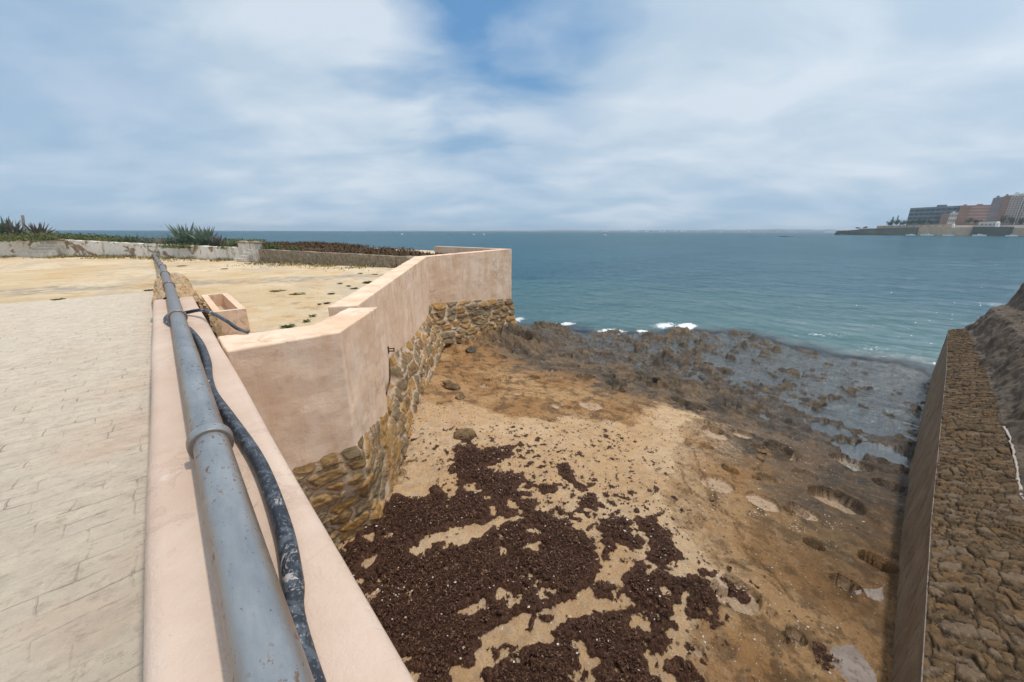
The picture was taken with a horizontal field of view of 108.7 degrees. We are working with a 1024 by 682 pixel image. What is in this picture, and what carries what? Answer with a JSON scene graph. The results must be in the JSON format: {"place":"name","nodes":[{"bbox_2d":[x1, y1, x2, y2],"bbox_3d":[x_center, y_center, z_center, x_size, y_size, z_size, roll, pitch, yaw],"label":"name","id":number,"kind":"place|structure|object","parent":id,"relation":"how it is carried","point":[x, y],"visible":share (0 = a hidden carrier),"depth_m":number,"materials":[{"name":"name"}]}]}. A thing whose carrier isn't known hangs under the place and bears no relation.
{"place":"outdoors","nodes":[
{"label":"outdoors","id":0,"kind":"place"},
{"bbox_2d":[0,292,153,681],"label":"paving","id":1,"kind":"structure","parent":0,"point":[75,394],"depth_m":2.54,"materials":[{"name":"stone"}]},
{"bbox_2d":[1,254,394,270],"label":"dry grass","id":2,"kind":"structure","parent":0,"point":[218,259],"depth_m":21.75,"materials":[{"name":"green plant"}]},
{"bbox_2d":[0,248,434,332],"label":"ground","id":3,"kind":"structure","parent":0,"point":[250,287],"depth_m":12.77,"materials":[{"name":"beige sand"}]},
{"bbox_2d":[0,238,39,256],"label":"terrace wall","id":4,"kind":"structure","parent":3,"relation":"on","point":[16,248],"depth_m":24.21,"materials":[{"name":"white paint"}]},
{"bbox_2d":[22,239,68,256],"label":"garden steps","id":5,"kind":"structure","parent":3,"relation":"on","point":[49,248],"depth_m":24.16,"materials":[{"name":"grey concrete"}]},
{"bbox_2d":[65,240,150,256],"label":"terrace wall","id":6,"kind":"structure","parent":3,"relation":"on","point":[81,247],"depth_m":24.39,"materials":[{"name":"white paint"}]},
{"bbox_2d":[148,244,239,259],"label":"terrace wall","id":7,"kind":"structure","parent":3,"relation":"on","point":[213,252],"depth_m":22.77,"materials":[{"name":"white paint"}]},
{"bbox_2d":[201,293,250,334],"bbox_3d":[-5.487,-0.542,7.001,0.440,0.440,2.280,-15,22,-41],"label":"planter box","id":8,"kind":"object","parent":3,"relation":"on","point":[229,307],"visible":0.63,"depth_m":6.32,"materials":[{"name":"pink paint"}]},
{"bbox_2d":[235,241,262,261],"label":"garden steps","id":9,"kind":"structure","parent":3,"relation":"on","point":[247,253],"depth_m":21.03,"materials":[{"name":"grey concrete"}]},
{"bbox_2d":[143,273,413,681],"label":"parapet","id":10,"kind":"structure","parent":3,"relation":"on","point":[184,639],"depth_m":1.41,"materials":[{"name":"paint"}]},
{"bbox_2d":[152,253,314,681],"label":"water pipe","id":11,"kind":"object","parent":10,"relation":"on","point":[262,640],"visible":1,"depth_m":1.25,"materials":[{"name":"grey metal"}]},
{"bbox_2d":[163,308,326,681],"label":"rubber hose","id":12,"kind":"object","parent":10,"relation":"on","point":[292,580],"visible":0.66,"depth_m":1.52,"materials":[{"name":"black rubber"}]},
{"bbox_2d":[279,323,295,327],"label":"weed tuft","id":13,"kind":"object","parent":3,"relation":"on","point":[289,325],"visible":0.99,"depth_m":6.78,"materials":[{"name":"green plant"}]},
{"bbox_2d":[258,249,396,267],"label":"terrace wall","id":14,"kind":"structure","parent":3,"relation":"on","point":[341,259],"depth_m":19.09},
{"bbox_2d":[396,256,414,266],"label":"terrace wall","id":15,"kind":"structure","parent":3,"relation":"on","point":[400,260],"depth_m":17.73,"materials":[{"name":"beige paint"}]},
{"bbox_2d":[297,243,430,255],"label":"terrace","id":16,"kind":"structure","parent":0,"point":[355,247],"depth_m":26.38,"materials":[{"name":"soil"}]},
{"bbox_2d":[260,243,281,249],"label":"green bush","id":17,"kind":"object","parent":16,"relation":"on","point":[271,246],"visible":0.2,"depth_m":20.98,"materials":[{"name":"green plant"}]},
{"bbox_2d":[279,246,298,250],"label":"green bush","id":18,"kind":"object","parent":16,"relation":"on","point":[293,249],"visible":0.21,"depth_m":20.89,"materials":[{"name":"green plant"}]},
{"bbox_2d":[262,241,447,255],"bbox_3d":[-15.968,-7.531,29.050,9.266,0.435,36.021,-15,22,-41],"label":"dry scrub","id":19,"kind":"object","parent":16,"relation":"on","point":[314,246],"visible":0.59,"depth_m":24.27,"materials":[{"name":"plant"}]},
{"bbox_2d":[0,0,1023,230],"label":"sky","id":20,"kind":"structure","parent":0,"point":[224,115],"materials":[{"name":"blue"}]},
{"bbox_2d":[26,230,1023,372],"bbox_3d":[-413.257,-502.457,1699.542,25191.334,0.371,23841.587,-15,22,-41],"label":"sea","id":21,"kind":"structure","parent":0,"point":[917,297],"depth_m":46.18,"materials":[{"name":"liquid"}]},
{"bbox_2d":[400,229,843,232],"bbox_3d":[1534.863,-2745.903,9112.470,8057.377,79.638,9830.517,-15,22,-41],"label":"hills","id":22,"kind":"structure","parent":0,"point":[780,230],"depth_m":8206.82,"materials":[{"name":"grey"}]},
{"bbox_2d":[338,321,942,681],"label":"beach","id":23,"kind":"structure","parent":0,"point":[853,410],"depth_m":7.66,"materials":[{"name":"beige sand"}]},
{"bbox_2d":[218,246,516,546],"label":"sea wall","id":24,"kind":"structure","parent":23,"relation":"on","point":[337,421],"depth_m":5.40,"materials":[{"name":"pink paint"}]},
{"bbox_2d":[443,380,460,389],"bbox_3d":[-1.766,1.301,10.662,0.557,0.297,0.436,7,27,5],"label":"boulder","id":25,"kind":"object","parent":23,"relation":"on","point":[449,384],"visible":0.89,"depth_m":10.52,"materials":[{"name":"brown stone"}]},
{"bbox_2d":[455,393,464,399],"bbox_3d":[-1.407,1.534,9.899,0.243,0.175,0.355,10,19,29],"label":"boulder","id":26,"kind":"object","parent":23,"relation":"on","point":[460,396],"visible":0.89,"depth_m":9.83,"materials":[{"name":"brown stone"}]},
{"bbox_2d":[453,428,477,439],"bbox_3d":[-0.993,1.983,7.726,0.410,0.253,0.391,15,22,41],"label":"boulder","id":27,"kind":"object","parent":23,"relation":"on","point":[467,433],"visible":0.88,"depth_m":7.66,"materials":[{"name":"brown stone"}]},
{"bbox_2d":[465,346,475,352],"bbox_3d":[-1.695,0.333,15.004,0.480,0.245,0.422,-11,20,-32],"label":"boulder","id":28,"kind":"object","parent":23,"relation":"on","point":[470,349],"visible":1,"depth_m":14.88,"materials":[{"name":"grey stone"}]},
{"bbox_2d":[336,423,842,681],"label":"seaweed","id":29,"kind":"object","parent":23,"relation":"on","point":[570,562],"visible":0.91,"depth_m":4.52,"materials":[{"name":"brown plant"}]},
{"bbox_2d":[343,357,864,679],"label":"shells","id":30,"kind":"object","parent":23,"relation":"on","point":[463,647],"visible":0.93,"depth_m":6.15},
{"bbox_2d":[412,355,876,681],"bbox_3d":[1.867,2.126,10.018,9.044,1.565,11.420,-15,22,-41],"label":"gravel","id":31,"kind":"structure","parent":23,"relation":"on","point":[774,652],"depth_m":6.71,"materials":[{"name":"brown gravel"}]},
{"bbox_2d":[756,449,766,453],"bbox_3d":[6.025,2.672,8.864,0.221,0.110,0.163,10,17,6],"label":"boulder","id":32,"kind":"object","parent":23,"relation":"on","point":[761,451],"visible":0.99,"depth_m":8.83,"materials":[{"name":"brown stone"}]},
{"bbox_2d":[829,645,876,681],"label":"slab","id":33,"kind":"structure","parent":23,"relation":"on","point":[855,666],"depth_m":3.69,"materials":[{"name":"white stone"}]},
{"bbox_2d":[854,587,883,600],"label":"slab","id":34,"kind":"structure","parent":23,"relation":"on","point":[875,594],"depth_m":4.72,"materials":[{"name":"white stone"}]},
{"bbox_2d":[891,283,1023,681],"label":"rampart apron","id":35,"kind":"object","parent":23,"relation":"on","point":[960,607],"visible":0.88,"depth_m":4.48,"materials":[{"name":"stone"}]},
{"bbox_2d":[938,211,958,224],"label":"white house","id":36,"kind":"structure","parent":0,"point":[953,215],"depth_m":849.03,"materials":[{"name":"white paint"}]},
{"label":"upper terrace","id":37,"kind":"structure","parent":0,"visible":0},
{"bbox_2d":[0,216,20,234],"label":"agave","id":38,"kind":"object","parent":37,"relation":"on","point":[2,223],"visible":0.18,"depth_m":24.89,"materials":[{"name":"green plant"}]},
{"bbox_2d":[0,219,28,235],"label":"agave","id":39,"kind":"object","parent":37,"relation":"on","point":[10,228],"visible":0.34,"depth_m":25.09,"materials":[{"name":"green plant"}]},
{"bbox_2d":[21,215,25,230],"bbox_3d":[-35.375,-7.922,26.670,0.167,2.327,0.498,12,20,35],"label":"post","id":40,"kind":"object","parent":37,"relation":"on","point":[22,219],"visible":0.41,"depth_m":26.51,"materials":[{"name":"beige wood"}]},
{"bbox_2d":[17,222,54,237],"bbox_3d":[-32.754,-7.577,25.326,1.740,1.366,1.904,-4,17,-15],"label":"agave","id":41,"kind":"object","parent":37,"relation":"on","point":[34,229],"visible":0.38,"depth_m":25.16,"materials":[{"name":"green plant"}]},
{"bbox_2d":[0,229,106,241],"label":"green bush","id":42,"kind":"object","parent":37,"relation":"on","point":[41,236],"visible":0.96,"depth_m":23.61,"materials":[{"name":"green plant"}]},
{"bbox_2d":[93,235,152,244],"bbox_3d":[-26.544,-6.833,25.050,3.314,0.807,2.373,5,17,16],"label":"green bush","id":43,"kind":"object","parent":37,"relation":"on","point":[115,240],"visible":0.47,"depth_m":24.94,"materials":[{"name":"green plant"}]},
{"bbox_2d":[125,233,141,242],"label":"agave","id":44,"kind":"object","parent":37,"relation":"on","point":[132,237],"visible":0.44,"depth_m":25.51,"materials":[{"name":"green plant"}]},
{"bbox_2d":[138,236,154,243],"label":"agave","id":45,"kind":"object","parent":37,"relation":"on","point":[145,239],"visible":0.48,"depth_m":25.55,"materials":[{"name":"green plant"}]},
{"bbox_2d":[131,232,172,246],"bbox_3d":[-23.182,-6.961,24.591,3.360,1.466,2.514,-15,22,-41],"label":"grey bush","id":46,"kind":"object","parent":37,"relation":"on","point":[163,241],"visible":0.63,"depth_m":24.54,"materials":[{"name":"plant"}]},
{"bbox_2d":[44,234,266,245],"bbox_3d":[-60.585,-6.698,24.136,82.754,0.884,40.808,-6,18,-21],"label":"green scrub","id":47,"kind":"object","parent":37,"relation":"on","point":[160,240],"visible":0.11,"depth_m":35.28,"materials":[{"name":"green plant"}]},
{"bbox_2d":[164,234,174,243],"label":"agave","id":48,"kind":"object","parent":37,"relation":"on","point":[170,238],"visible":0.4,"depth_m":25.04,"materials":[{"name":"green plant"}]},
{"bbox_2d":[160,222,199,244],"bbox_3d":[-22.174,-7.160,24.709,2.258,1.711,2.052,-15,22,-41],"label":"agave","id":49,"kind":"object","parent":37,"relation":"on","point":[180,235],"visible":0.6,"depth_m":24.44,"materials":[{"name":"green plant"}]},
{"bbox_2d":[143,241,224,248],"bbox_3d":[-20.729,-6.277,23.927,4.744,0.552,4.538,-15,22,-41],"label":"green bush","id":50,"kind":"object","parent":37,"relation":"on","point":[178,246],"visible":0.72,"depth_m":22.84,"materials":[{"name":"green plant"}]},
{"bbox_2d":[185,224,217,245],"bbox_3d":[-20.189,-6.902,24.179,1.949,1.534,1.917,5,17,14],"label":"agave","id":51,"kind":"object","parent":37,"relation":"on","point":[201,237],"visible":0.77,"depth_m":23.86,"materials":[{"name":"green plant"}]},
{"bbox_2d":[208,234,226,245],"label":"agave","id":52,"kind":"object","parent":37,"relation":"on","point":[216,240],"visible":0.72,"depth_m":23.73,"materials":[{"name":"green plant"}]},
{"bbox_2d":[215,239,242,248],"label":"green bush","id":53,"kind":"object","parent":37,"relation":"on","point":[231,244],"visible":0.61,"depth_m":22.30,"materials":[{"name":"green plant"}]},
{"bbox_3d":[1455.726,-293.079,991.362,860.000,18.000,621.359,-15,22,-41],"label":"town ground","id":54,"kind":"structure","parent":0,"visible":0},
{"bbox_2d":[834,224,1023,235],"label":"town rampart","id":55,"kind":"object","parent":54,"relation":"on","point":[971,230],"visible":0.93,"depth_m":832.00,"materials":[{"name":"beige stone"}]},
{"bbox_2d":[978,222,995,226],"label":"barracks","id":56,"kind":"structure","parent":55,"relation":"on","point":[986,224],"depth_m":786.48,"materials":[{"name":"white paint"}]},
{"bbox_2d":[1000,214,1008,224],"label":"round tree","id":57,"kind":"object","parent":55,"relation":"on","point":[1003,220],"visible":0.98,"depth_m":782.81,"materials":[{"name":"green plant"}]},
{"bbox_2d":[1008,216,1015,224],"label":"round tree","id":58,"kind":"object","parent":55,"relation":"on","point":[1011,219],"visible":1,"depth_m":776.74,"materials":[{"name":"green plant"}]},
{"bbox_2d":[906,205,962,224],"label":"glass block","id":59,"kind":"structure","parent":54,"relation":"on","point":[928,213],"depth_m":876.25,"materials":[{"name":"glass"}]},
{"bbox_2d":[955,204,971,224],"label":"brick block","id":60,"kind":"structure","parent":54,"relation":"on","point":[963,213],"depth_m":831.21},
{"bbox_2d":[965,204,990,224],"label":"brick block","id":61,"kind":"structure","parent":54,"relation":"on","point":[979,212],"depth_m":815.66,"materials":[{"name":"brick"}]},
{"bbox_2d":[986,196,1003,221],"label":"slate tower","id":62,"kind":"structure","parent":54,"relation":"on","point":[996,203],"depth_m":798.07,"materials":[{"name":"grey concrete"}]},
{"bbox_2d":[995,194,1011,224],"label":"brown tower","id":63,"kind":"structure","parent":54,"relation":"on","point":[1004,205],"depth_m":788.66,"materials":[{"name":"brown concrete"}]},
{"bbox_2d":[1001,192,1023,224],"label":"white tower","id":64,"kind":"structure","parent":54,"relation":"on","point":[1015,203],"depth_m":778.20,"materials":[{"name":"white concrete"}]},
{"bbox_2d":[1014,199,1023,224],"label":"white tower","id":65,"kind":"structure","parent":54,"relation":"on","point":[1020,213],"depth_m":775.42,"materials":[{"name":"white concrete"}]}
]}

